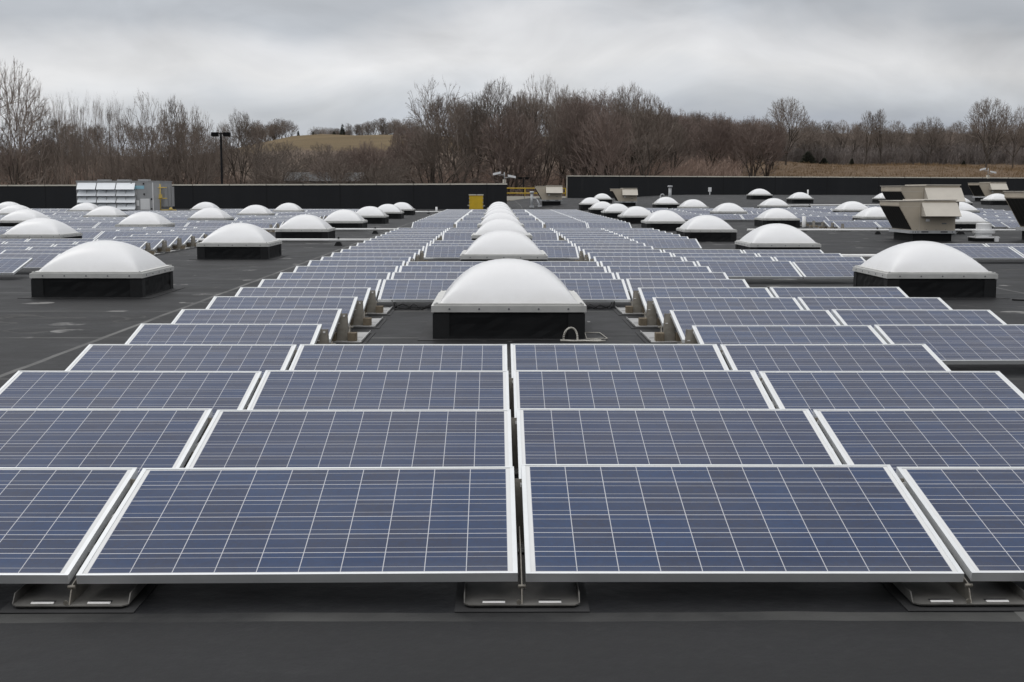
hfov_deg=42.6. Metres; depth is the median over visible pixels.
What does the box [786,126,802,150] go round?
bare tree
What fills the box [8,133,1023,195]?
ground
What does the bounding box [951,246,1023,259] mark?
solar panel
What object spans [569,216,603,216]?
solar panel
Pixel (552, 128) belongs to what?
bare tree
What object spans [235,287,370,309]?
solar panel
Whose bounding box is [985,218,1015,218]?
solar panel
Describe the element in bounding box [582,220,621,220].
solar panel
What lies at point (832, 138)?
bare tree
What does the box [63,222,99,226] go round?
solar panel
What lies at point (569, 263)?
solar panel
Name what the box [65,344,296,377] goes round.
solar panel
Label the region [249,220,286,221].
solar panel
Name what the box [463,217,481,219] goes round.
solar panel
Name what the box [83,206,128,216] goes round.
skylight
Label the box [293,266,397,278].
solar panel
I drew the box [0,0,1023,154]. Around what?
sky
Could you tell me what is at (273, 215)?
solar panel
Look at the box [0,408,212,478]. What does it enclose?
solar panel
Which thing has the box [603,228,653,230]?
solar panel
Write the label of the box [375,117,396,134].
bare tree
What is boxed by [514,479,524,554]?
panel mount
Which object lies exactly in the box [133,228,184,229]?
solar panel
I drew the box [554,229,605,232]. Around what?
solar panel
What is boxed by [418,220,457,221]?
solar panel
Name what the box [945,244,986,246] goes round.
solar panel
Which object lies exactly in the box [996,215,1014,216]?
solar panel
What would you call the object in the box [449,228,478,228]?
solar panel
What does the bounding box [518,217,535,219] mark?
solar panel
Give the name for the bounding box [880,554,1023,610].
panel mount
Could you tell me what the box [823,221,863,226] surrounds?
solar panel
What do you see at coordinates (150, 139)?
bare tree
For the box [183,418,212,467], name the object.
panel mount
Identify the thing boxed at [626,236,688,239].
solar panel
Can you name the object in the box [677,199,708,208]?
skylight
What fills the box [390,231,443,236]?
solar panel
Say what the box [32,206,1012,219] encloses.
distant solar panels
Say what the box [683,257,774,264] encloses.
solar panel
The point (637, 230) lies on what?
solar panel
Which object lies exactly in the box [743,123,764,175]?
bare tree
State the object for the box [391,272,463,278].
solar panel
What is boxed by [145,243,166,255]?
panel mount
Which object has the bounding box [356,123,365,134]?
bare tree
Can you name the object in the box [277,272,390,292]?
solar panel
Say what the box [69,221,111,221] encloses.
solar panel
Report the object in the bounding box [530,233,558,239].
solar panel
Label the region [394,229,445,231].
solar panel
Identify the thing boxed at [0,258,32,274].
solar panel
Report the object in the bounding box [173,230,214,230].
solar panel
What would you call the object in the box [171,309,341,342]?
solar panel
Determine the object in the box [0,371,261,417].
solar panel
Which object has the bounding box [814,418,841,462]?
panel mount
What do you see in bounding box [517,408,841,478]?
solar panel
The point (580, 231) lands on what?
solar panel
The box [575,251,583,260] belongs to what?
panel mount
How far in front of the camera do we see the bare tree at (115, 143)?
174.21 m
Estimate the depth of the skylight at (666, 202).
87.52 m
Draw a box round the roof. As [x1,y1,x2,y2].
[0,195,1023,681]
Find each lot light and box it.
[211,132,230,183]
[518,177,528,194]
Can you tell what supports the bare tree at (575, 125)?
on the ground at (336, 142)
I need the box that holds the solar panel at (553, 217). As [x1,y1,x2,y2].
[536,217,571,218]
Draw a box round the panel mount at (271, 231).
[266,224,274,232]
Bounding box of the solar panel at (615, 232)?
[611,231,665,233]
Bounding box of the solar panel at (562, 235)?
[561,234,619,237]
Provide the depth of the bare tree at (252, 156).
215.01 m
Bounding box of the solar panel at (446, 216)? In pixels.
[428,216,462,218]
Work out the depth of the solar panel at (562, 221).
52.26 m
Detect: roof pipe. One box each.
[189,237,369,245]
[262,227,396,233]
[415,210,441,213]
[747,227,1018,233]
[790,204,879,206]
[841,254,875,257]
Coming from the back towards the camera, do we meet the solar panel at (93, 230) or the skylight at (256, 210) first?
the skylight at (256, 210)
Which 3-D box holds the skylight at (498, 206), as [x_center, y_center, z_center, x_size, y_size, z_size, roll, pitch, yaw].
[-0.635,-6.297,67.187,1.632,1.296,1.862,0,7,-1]
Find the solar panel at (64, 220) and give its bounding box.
[54,219,92,221]
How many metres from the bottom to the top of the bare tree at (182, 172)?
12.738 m
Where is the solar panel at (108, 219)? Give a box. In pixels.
[94,219,123,219]
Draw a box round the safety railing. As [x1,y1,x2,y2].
[507,188,565,195]
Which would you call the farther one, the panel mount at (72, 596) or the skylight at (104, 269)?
the skylight at (104, 269)
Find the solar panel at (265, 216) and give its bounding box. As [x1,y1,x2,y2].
[250,216,280,216]
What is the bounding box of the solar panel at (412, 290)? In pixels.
[378,279,455,301]
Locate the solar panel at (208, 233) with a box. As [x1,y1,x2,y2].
[160,231,213,237]
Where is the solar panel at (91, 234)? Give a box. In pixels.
[77,231,102,238]
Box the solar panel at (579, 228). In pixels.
[552,228,602,230]
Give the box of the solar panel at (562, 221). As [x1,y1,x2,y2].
[542,221,583,223]
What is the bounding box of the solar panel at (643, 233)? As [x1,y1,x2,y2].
[616,233,672,235]
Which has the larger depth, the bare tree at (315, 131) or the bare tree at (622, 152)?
the bare tree at (315, 131)
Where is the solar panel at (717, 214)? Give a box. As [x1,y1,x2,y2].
[701,214,734,214]
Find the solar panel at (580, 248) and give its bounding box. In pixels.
[578,246,652,253]
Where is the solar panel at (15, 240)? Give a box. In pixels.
[0,239,28,241]
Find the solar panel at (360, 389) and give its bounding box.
[247,370,508,409]
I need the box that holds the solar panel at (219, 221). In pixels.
[198,221,240,222]
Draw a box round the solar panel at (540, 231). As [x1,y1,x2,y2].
[527,231,554,232]
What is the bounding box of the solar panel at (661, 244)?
[632,239,701,249]
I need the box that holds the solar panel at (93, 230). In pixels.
[74,229,117,231]
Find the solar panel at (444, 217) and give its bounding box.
[426,217,461,218]
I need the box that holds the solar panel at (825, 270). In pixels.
[792,262,863,278]
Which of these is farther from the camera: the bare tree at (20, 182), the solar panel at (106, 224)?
the bare tree at (20, 182)
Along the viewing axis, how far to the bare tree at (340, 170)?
195.16 m
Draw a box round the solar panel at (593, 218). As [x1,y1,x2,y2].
[575,218,611,218]
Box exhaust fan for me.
[968,223,999,241]
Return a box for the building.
[284,172,363,183]
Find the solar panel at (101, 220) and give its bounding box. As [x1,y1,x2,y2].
[82,220,121,220]
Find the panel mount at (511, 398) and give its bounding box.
[509,378,513,417]
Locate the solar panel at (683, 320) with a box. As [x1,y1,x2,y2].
[669,310,839,342]
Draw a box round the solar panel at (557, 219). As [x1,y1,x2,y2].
[538,219,576,219]
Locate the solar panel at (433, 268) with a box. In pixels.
[399,266,472,271]
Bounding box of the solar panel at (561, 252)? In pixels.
[537,246,578,258]
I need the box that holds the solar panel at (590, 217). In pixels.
[573,217,608,217]
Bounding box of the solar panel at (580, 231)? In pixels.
[556,231,609,238]
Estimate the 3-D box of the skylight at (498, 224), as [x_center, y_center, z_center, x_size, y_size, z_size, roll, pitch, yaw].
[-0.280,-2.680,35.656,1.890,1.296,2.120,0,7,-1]
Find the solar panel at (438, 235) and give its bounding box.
[380,234,439,237]
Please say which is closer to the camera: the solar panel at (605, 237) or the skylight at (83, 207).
the solar panel at (605, 237)
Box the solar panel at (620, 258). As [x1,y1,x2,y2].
[593,256,683,262]
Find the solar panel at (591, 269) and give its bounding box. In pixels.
[544,266,606,272]
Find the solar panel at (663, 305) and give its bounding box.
[652,297,803,325]
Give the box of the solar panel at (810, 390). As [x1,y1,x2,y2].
[758,371,1023,415]
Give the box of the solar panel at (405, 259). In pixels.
[321,257,410,262]
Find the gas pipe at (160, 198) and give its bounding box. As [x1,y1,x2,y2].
[158,184,176,210]
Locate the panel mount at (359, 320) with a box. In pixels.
[336,300,387,328]
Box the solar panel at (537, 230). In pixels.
[525,229,552,230]
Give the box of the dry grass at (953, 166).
[743,159,1023,176]
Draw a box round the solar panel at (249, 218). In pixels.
[236,217,273,219]
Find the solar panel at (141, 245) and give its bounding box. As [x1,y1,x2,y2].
[75,242,146,248]
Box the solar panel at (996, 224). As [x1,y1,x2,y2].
[987,221,1016,227]
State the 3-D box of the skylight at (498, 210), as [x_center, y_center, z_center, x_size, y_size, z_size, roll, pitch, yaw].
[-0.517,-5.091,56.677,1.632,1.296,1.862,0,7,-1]
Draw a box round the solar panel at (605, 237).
[564,236,625,239]
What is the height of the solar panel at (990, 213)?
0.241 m
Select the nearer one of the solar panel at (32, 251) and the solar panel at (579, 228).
the solar panel at (32, 251)
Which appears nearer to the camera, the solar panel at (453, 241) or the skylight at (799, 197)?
the solar panel at (453, 241)
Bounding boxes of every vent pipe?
[668,185,672,197]
[802,216,807,231]
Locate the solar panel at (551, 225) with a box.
[543,222,587,228]
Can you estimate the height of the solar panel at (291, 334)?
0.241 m
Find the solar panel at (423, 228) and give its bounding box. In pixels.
[397,228,447,230]
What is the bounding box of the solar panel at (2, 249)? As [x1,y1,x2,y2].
[0,247,30,252]
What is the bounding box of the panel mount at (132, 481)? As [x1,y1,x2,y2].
[87,479,135,555]
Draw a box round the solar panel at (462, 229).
[447,229,477,230]
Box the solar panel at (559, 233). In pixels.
[558,232,614,235]
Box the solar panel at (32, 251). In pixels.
[0,250,66,253]
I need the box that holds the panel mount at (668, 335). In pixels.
[635,313,684,343]
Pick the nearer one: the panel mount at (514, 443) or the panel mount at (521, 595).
the panel mount at (521, 595)
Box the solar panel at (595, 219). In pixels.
[577,219,614,219]
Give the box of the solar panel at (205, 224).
[185,222,232,226]
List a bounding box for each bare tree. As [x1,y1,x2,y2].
[0,56,56,184]
[0,98,68,184]
[0,134,16,160]
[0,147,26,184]
[6,146,42,177]
[25,134,56,179]
[35,144,73,173]
[39,92,67,184]
[44,120,67,142]
[45,136,96,179]
[46,98,74,184]
[52,105,81,184]
[61,97,93,183]
[61,118,80,139]
[61,132,99,172]
[63,123,79,152]
[70,90,106,180]
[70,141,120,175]
[76,94,107,180]
[76,122,95,152]
[81,127,113,150]
[84,103,119,178]
[85,143,125,180]
[90,123,107,142]
[93,104,129,180]
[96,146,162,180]
[100,97,132,180]
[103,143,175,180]
[112,120,131,154]
[114,94,175,181]
[123,126,141,151]
[129,128,149,148]
[138,126,158,147]
[144,141,203,183]
[149,140,224,183]
[150,124,165,148]
[155,96,189,183]
[160,105,220,183]
[173,125,190,140]
[173,134,222,182]
[174,126,207,153]
[189,122,205,146]
[191,139,245,181]
[212,120,237,183]
[216,145,244,181]
[219,108,261,183]
[226,141,293,183]
[233,120,247,145]
[234,154,312,183]
[244,121,271,178]
[248,140,314,183]
[249,160,302,183]
[258,126,274,141]
[267,124,284,138]
[268,118,293,139]
[278,120,298,137]
[295,155,326,170]
[299,142,336,170]
[301,150,369,183]
[306,126,326,134]
[308,152,351,178]
[319,127,332,133]
[334,145,364,158]
[336,150,369,171]
[344,123,353,134]
[344,163,385,183]
[347,140,396,183]
[353,124,361,134]
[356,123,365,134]
[358,163,408,183]
[361,121,375,134]
[364,124,372,134]
[365,154,417,183]
[368,119,381,134]
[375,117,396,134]
[376,117,389,134]
[383,123,391,134]
[384,122,405,134]
[385,138,419,183]
[390,118,399,134]
[390,123,432,183]
[391,75,489,183]
[400,118,419,130]
[402,127,433,181]
[405,120,464,183]
[420,92,476,174]
[435,98,488,181]
[443,104,492,174]
[451,120,498,176]
[456,91,492,182]
[465,109,551,200]
[470,75,526,182]
[496,89,550,173]
[505,93,537,195]
[505,93,558,189]
[512,73,568,185]
[535,95,581,184]
[537,106,555,174]
[539,95,604,174]
[547,85,582,185]
[548,89,611,178]
[557,108,604,181]
[567,104,642,175]
[570,85,626,172]
[588,98,655,175]
[595,107,647,174]
[596,80,656,175]
[614,96,680,175]
[622,107,661,167]
[625,89,671,175]
[643,103,682,163]
[652,107,685,173]
[653,102,698,167]
[661,122,695,174]
[670,112,708,160]
[682,110,709,163]
[687,109,736,168]
[695,112,714,161]
[703,116,738,161]
[704,116,744,162]
[711,124,755,171]
[724,115,777,175]
[733,121,758,171]
[743,118,791,175]
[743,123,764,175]
[744,118,779,156]
[762,96,809,164]
[765,130,786,169]
[784,126,801,147]
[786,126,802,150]
[787,130,820,154]
[790,120,828,148]
[803,128,833,161]
[809,120,837,148]
[817,129,834,148]
[824,133,847,150]
[831,120,851,148]
[835,123,849,149]
[843,129,872,153]
[846,123,864,157]
[846,129,865,155]
[855,123,869,141]
[861,110,876,165]
[867,127,888,153]
[868,120,909,149]
[870,108,888,163]
[877,132,906,148]
[881,125,899,163]
[896,130,909,153]
[899,132,924,149]
[905,121,938,147]
[906,132,920,158]
[911,121,925,148]
[912,123,929,147]
[914,131,944,151]
[915,116,944,164]
[921,126,959,163]
[943,125,966,147]
[951,122,967,141]
[959,132,970,150]
[962,130,991,150]
[963,97,1015,166]
[964,127,980,147]
[965,122,986,146]
[977,119,1004,161]
[984,132,1011,160]
[995,105,1023,167]
[1004,129,1016,145]
[1016,130,1023,152]
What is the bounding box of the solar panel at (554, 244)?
[535,243,572,245]
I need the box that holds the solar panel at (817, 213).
[803,213,835,215]
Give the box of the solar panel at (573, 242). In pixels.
[570,241,637,245]
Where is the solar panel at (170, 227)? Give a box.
[145,227,195,227]
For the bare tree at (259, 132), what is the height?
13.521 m
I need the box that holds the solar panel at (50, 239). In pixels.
[26,238,95,241]
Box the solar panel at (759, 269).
[696,261,802,278]
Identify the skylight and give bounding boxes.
[0,202,19,208]
[0,204,31,214]
[0,209,50,226]
[0,218,82,238]
[17,240,184,298]
[68,203,98,211]
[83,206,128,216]
[115,211,174,226]
[187,208,233,219]
[189,223,286,259]
[190,202,221,210]
[237,205,274,215]
[272,203,304,211]
[275,214,335,238]
[324,209,367,230]
[356,206,388,223]
[378,204,403,218]
[394,202,414,214]
[418,258,597,340]
[460,230,547,260]
[471,218,531,239]
[477,212,523,227]
[481,208,518,219]
[484,205,515,214]
[485,203,512,211]
[579,197,599,209]
[588,201,610,214]
[594,193,611,202]
[601,203,627,217]
[618,206,650,223]
[641,210,685,230]
[652,197,679,208]
[676,215,736,241]
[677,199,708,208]
[710,203,747,213]
[735,223,820,249]
[747,189,772,199]
[754,208,799,226]
[757,198,790,207]
[786,192,813,202]
[832,201,867,211]
[852,207,887,220]
[853,241,1009,298]
[872,193,885,202]
[955,210,989,228]
[959,202,979,212]
[981,193,1007,204]
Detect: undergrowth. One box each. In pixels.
[0,151,694,200]
[638,146,745,175]
[697,139,1023,164]
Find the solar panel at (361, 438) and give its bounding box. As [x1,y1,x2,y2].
[185,409,511,467]
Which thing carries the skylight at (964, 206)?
in the roof
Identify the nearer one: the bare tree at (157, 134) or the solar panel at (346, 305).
the solar panel at (346, 305)
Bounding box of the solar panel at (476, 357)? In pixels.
[289,344,506,370]
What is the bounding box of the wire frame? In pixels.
[585,332,607,338]
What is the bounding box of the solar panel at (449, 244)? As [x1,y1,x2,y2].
[429,243,471,245]
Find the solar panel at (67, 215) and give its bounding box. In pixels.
[48,215,81,216]
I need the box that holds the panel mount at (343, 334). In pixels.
[331,313,375,343]
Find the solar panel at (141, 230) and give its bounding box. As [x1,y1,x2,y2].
[118,229,172,231]
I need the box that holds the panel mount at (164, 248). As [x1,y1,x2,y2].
[154,240,182,252]
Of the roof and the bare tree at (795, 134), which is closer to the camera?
the roof
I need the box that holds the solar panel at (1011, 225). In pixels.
[1000,222,1019,228]
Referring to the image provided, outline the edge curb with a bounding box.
[507,196,565,199]
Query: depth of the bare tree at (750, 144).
233.66 m
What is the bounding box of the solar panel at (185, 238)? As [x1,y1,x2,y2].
[131,235,191,244]
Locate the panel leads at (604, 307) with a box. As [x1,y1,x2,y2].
[586,297,617,308]
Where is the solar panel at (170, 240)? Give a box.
[113,236,178,246]
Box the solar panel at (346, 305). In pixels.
[206,296,357,324]
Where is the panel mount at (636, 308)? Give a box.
[612,290,657,315]
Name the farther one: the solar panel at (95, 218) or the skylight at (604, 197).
the skylight at (604, 197)
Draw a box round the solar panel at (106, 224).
[95,222,119,226]
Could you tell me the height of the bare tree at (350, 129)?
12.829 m
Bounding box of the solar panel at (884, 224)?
[875,222,891,227]
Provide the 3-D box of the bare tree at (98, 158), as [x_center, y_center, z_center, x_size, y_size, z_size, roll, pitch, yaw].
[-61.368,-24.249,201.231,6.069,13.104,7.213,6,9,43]
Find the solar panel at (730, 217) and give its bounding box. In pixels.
[712,215,743,219]
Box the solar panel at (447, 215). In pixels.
[431,215,464,215]
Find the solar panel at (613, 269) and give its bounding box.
[607,266,711,278]
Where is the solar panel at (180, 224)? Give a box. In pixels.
[172,222,188,226]
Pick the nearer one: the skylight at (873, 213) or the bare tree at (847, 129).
the skylight at (873, 213)
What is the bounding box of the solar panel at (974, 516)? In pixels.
[896,467,1023,580]
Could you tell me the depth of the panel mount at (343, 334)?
13.46 m
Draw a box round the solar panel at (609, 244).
[574,243,645,253]
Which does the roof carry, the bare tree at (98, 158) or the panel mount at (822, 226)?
the panel mount at (822, 226)
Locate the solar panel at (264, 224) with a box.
[234,222,276,227]
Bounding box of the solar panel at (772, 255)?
[757,253,842,257]
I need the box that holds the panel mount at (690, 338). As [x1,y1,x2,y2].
[677,329,697,343]
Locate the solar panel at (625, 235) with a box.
[621,234,679,238]
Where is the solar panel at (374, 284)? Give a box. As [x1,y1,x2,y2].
[258,279,381,297]
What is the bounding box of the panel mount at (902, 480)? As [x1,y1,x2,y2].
[899,478,950,552]
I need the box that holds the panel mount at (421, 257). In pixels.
[419,251,427,260]
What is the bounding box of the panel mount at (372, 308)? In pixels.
[353,290,396,315]
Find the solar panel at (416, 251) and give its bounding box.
[341,249,420,255]
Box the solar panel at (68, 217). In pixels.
[50,217,86,217]
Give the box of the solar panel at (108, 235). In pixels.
[95,231,159,239]
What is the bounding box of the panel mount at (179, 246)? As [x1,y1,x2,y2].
[170,238,193,249]
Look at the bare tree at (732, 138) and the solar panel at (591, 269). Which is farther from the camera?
the bare tree at (732, 138)
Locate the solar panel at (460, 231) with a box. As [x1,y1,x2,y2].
[445,231,476,231]
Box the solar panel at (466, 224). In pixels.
[456,222,480,227]
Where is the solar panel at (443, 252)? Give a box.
[424,246,469,258]
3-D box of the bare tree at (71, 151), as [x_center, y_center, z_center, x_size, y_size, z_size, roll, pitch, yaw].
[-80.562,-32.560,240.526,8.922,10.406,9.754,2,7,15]
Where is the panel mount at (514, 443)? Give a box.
[511,418,518,478]
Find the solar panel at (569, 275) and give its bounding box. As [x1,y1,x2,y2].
[552,272,615,278]
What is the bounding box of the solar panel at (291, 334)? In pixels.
[125,324,321,349]
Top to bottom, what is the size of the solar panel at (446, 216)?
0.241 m
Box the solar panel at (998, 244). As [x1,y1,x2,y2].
[984,243,1023,246]
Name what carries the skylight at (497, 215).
in the roof
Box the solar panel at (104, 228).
[80,228,131,229]
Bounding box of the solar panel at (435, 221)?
[415,221,456,221]
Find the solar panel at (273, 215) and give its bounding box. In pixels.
[257,215,290,215]
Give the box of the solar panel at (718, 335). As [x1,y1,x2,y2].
[692,325,886,349]
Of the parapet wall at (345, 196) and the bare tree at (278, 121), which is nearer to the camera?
the parapet wall at (345, 196)
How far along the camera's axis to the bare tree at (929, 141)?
366.79 m
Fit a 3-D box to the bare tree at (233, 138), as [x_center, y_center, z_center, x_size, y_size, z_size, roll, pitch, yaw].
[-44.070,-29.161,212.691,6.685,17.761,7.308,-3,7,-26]
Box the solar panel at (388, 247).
[349,246,424,251]
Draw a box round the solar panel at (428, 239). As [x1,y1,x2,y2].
[370,238,434,241]
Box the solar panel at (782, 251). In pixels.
[742,250,823,253]
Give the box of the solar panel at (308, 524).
[76,466,517,583]
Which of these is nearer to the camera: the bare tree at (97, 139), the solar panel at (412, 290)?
the solar panel at (412, 290)
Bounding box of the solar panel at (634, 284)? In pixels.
[626,279,748,300]
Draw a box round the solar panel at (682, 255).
[672,253,757,259]
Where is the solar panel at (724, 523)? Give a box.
[521,464,963,581]
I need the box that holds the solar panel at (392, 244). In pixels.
[356,243,427,252]
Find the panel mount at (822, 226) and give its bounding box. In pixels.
[813,222,827,228]
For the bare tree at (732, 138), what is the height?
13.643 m
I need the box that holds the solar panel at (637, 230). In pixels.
[607,229,659,231]
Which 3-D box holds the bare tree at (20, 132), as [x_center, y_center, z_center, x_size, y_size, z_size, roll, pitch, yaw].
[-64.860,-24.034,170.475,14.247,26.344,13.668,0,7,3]
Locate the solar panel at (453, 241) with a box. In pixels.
[433,240,474,242]
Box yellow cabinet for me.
[468,194,484,209]
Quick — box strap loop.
[560,327,605,341]
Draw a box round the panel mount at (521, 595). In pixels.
[454,526,589,611]
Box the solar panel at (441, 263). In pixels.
[406,261,484,265]
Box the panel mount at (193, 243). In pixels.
[186,236,196,246]
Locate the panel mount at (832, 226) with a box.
[827,223,836,228]
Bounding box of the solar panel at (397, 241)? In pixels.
[363,240,431,245]
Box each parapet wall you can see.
[0,183,506,208]
[566,175,1023,197]
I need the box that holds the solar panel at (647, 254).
[588,252,672,260]
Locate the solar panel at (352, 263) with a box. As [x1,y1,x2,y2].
[307,260,404,271]
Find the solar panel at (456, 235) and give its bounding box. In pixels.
[442,232,475,239]
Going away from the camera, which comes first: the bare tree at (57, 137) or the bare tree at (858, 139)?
the bare tree at (57, 137)
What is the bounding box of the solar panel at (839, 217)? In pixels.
[818,215,852,220]
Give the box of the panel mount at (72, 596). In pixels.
[0,556,158,612]
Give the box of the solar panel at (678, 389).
[513,370,774,417]
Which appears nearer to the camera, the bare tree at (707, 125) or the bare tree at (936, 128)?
the bare tree at (707, 125)
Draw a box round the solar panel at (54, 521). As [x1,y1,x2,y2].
[0,467,137,583]
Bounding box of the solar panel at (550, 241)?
[532,240,568,242]
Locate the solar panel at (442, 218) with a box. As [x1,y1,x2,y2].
[424,218,460,219]
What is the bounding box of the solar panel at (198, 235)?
[145,233,204,242]
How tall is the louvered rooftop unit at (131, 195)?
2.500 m
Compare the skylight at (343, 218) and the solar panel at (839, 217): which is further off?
the solar panel at (839, 217)
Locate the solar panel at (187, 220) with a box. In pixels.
[169,220,206,220]
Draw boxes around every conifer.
[339,124,344,134]
[797,151,819,162]
[819,157,828,163]
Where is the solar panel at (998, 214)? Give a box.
[984,214,1013,214]
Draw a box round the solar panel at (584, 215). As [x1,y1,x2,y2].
[568,215,600,215]
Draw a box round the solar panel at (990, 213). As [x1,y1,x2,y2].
[975,213,1006,213]
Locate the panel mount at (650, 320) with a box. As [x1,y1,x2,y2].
[622,300,675,328]
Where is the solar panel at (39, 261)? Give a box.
[0,254,59,268]
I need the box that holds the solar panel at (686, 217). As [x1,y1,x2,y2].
[680,215,699,219]
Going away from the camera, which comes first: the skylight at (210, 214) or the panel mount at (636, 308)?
the panel mount at (636, 308)
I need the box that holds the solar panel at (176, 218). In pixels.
[165,217,189,219]
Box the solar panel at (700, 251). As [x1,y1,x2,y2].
[663,249,742,255]
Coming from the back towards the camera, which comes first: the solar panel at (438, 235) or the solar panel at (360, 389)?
the solar panel at (438, 235)
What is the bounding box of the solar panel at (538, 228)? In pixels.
[524,228,550,229]
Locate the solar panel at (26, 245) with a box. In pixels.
[0,244,54,246]
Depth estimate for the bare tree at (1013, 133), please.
386.55 m
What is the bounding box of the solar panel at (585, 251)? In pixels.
[582,249,661,255]
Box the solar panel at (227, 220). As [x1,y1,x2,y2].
[207,220,248,220]
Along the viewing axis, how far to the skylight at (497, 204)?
77.19 m
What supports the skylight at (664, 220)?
in the roof
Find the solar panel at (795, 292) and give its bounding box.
[769,287,907,308]
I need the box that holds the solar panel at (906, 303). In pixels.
[797,297,952,324]
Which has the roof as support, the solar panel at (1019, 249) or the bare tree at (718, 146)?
the solar panel at (1019, 249)
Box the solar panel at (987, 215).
[978,215,997,216]
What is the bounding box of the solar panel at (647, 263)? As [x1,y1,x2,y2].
[600,261,696,272]
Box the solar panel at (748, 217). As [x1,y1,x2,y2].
[741,215,758,219]
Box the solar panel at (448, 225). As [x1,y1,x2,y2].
[411,222,455,228]
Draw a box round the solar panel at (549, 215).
[533,215,566,215]
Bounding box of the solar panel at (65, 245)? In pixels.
[53,244,79,246]
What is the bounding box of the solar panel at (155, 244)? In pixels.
[96,239,163,249]
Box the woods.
[793,138,1020,151]
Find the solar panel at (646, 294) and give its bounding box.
[638,287,773,311]
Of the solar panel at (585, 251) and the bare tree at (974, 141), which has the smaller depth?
the solar panel at (585, 251)
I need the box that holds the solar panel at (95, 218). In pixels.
[76,218,114,218]
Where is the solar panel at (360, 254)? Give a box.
[331,252,415,260]
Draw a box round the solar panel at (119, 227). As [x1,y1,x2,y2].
[94,227,144,228]
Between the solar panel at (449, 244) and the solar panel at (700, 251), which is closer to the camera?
the solar panel at (700, 251)
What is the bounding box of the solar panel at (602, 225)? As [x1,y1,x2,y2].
[587,222,631,228]
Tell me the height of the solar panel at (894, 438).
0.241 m
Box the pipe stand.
[530,191,541,207]
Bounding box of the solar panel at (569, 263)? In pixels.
[531,261,598,265]
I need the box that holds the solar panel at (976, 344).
[874,324,1023,363]
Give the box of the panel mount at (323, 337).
[316,329,335,343]
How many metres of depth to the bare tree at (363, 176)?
197.91 m
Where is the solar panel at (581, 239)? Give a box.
[567,238,631,241]
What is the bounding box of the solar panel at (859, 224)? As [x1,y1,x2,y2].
[833,222,880,228]
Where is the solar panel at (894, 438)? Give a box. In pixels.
[812,409,1023,472]
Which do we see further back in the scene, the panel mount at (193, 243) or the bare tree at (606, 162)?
the bare tree at (606, 162)
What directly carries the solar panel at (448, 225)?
on the panel mount
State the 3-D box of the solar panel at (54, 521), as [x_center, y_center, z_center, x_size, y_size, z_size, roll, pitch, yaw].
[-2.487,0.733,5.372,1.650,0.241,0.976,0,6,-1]
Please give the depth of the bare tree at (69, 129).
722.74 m
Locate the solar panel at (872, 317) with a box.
[831,309,1005,327]
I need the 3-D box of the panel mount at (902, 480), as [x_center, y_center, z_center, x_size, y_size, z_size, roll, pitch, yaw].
[1.704,0.717,6.070,0.520,0.290,1.160,0,7,-1]
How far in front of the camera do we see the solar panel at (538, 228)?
42.94 m
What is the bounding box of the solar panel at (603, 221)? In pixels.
[584,221,625,226]
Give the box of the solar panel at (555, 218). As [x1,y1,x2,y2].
[537,218,574,219]
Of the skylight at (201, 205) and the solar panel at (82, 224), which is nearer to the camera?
the solar panel at (82, 224)
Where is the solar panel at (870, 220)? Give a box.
[854,220,887,220]
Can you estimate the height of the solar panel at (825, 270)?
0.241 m
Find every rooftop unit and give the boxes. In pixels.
[76,179,174,210]
[535,185,562,205]
[610,188,637,205]
[879,199,961,240]
[881,184,965,233]
[968,182,1008,200]
[1003,191,1023,239]
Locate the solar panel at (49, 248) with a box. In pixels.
[28,247,71,249]
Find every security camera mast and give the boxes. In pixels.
[493,172,515,182]
[980,168,995,178]
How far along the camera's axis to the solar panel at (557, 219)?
56.84 m
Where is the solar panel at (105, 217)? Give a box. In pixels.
[87,217,124,217]
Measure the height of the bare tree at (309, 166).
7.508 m
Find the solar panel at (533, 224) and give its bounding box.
[520,222,542,227]
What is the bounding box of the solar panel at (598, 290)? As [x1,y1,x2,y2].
[560,279,630,301]
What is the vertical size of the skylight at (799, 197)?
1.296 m
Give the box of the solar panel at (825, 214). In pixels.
[810,214,844,215]
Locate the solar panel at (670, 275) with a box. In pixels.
[616,272,728,292]
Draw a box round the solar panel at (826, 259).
[773,257,865,261]
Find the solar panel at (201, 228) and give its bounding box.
[184,228,218,229]
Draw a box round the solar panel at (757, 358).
[720,344,950,392]
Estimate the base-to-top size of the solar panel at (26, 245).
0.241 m
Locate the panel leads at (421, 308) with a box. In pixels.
[390,297,431,309]
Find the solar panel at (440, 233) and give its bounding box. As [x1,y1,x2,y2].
[385,232,441,235]
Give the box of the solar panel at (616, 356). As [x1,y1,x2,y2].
[511,344,728,377]
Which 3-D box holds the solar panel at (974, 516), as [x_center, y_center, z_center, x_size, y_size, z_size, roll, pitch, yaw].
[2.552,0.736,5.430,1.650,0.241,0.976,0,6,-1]
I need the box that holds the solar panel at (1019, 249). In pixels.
[1010,246,1023,255]
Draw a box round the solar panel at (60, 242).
[4,241,76,244]
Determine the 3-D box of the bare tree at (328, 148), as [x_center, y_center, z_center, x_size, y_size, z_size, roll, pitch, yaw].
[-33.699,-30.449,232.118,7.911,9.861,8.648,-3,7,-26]
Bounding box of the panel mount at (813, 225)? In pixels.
[806,221,817,227]
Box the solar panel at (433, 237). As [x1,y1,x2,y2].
[375,236,436,239]
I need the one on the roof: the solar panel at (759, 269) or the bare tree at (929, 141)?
the solar panel at (759, 269)
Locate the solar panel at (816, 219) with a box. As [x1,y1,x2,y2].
[797,217,829,222]
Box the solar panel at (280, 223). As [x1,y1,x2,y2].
[241,221,283,227]
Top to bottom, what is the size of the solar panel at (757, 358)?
0.241 m
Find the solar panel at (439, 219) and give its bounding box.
[420,219,458,220]

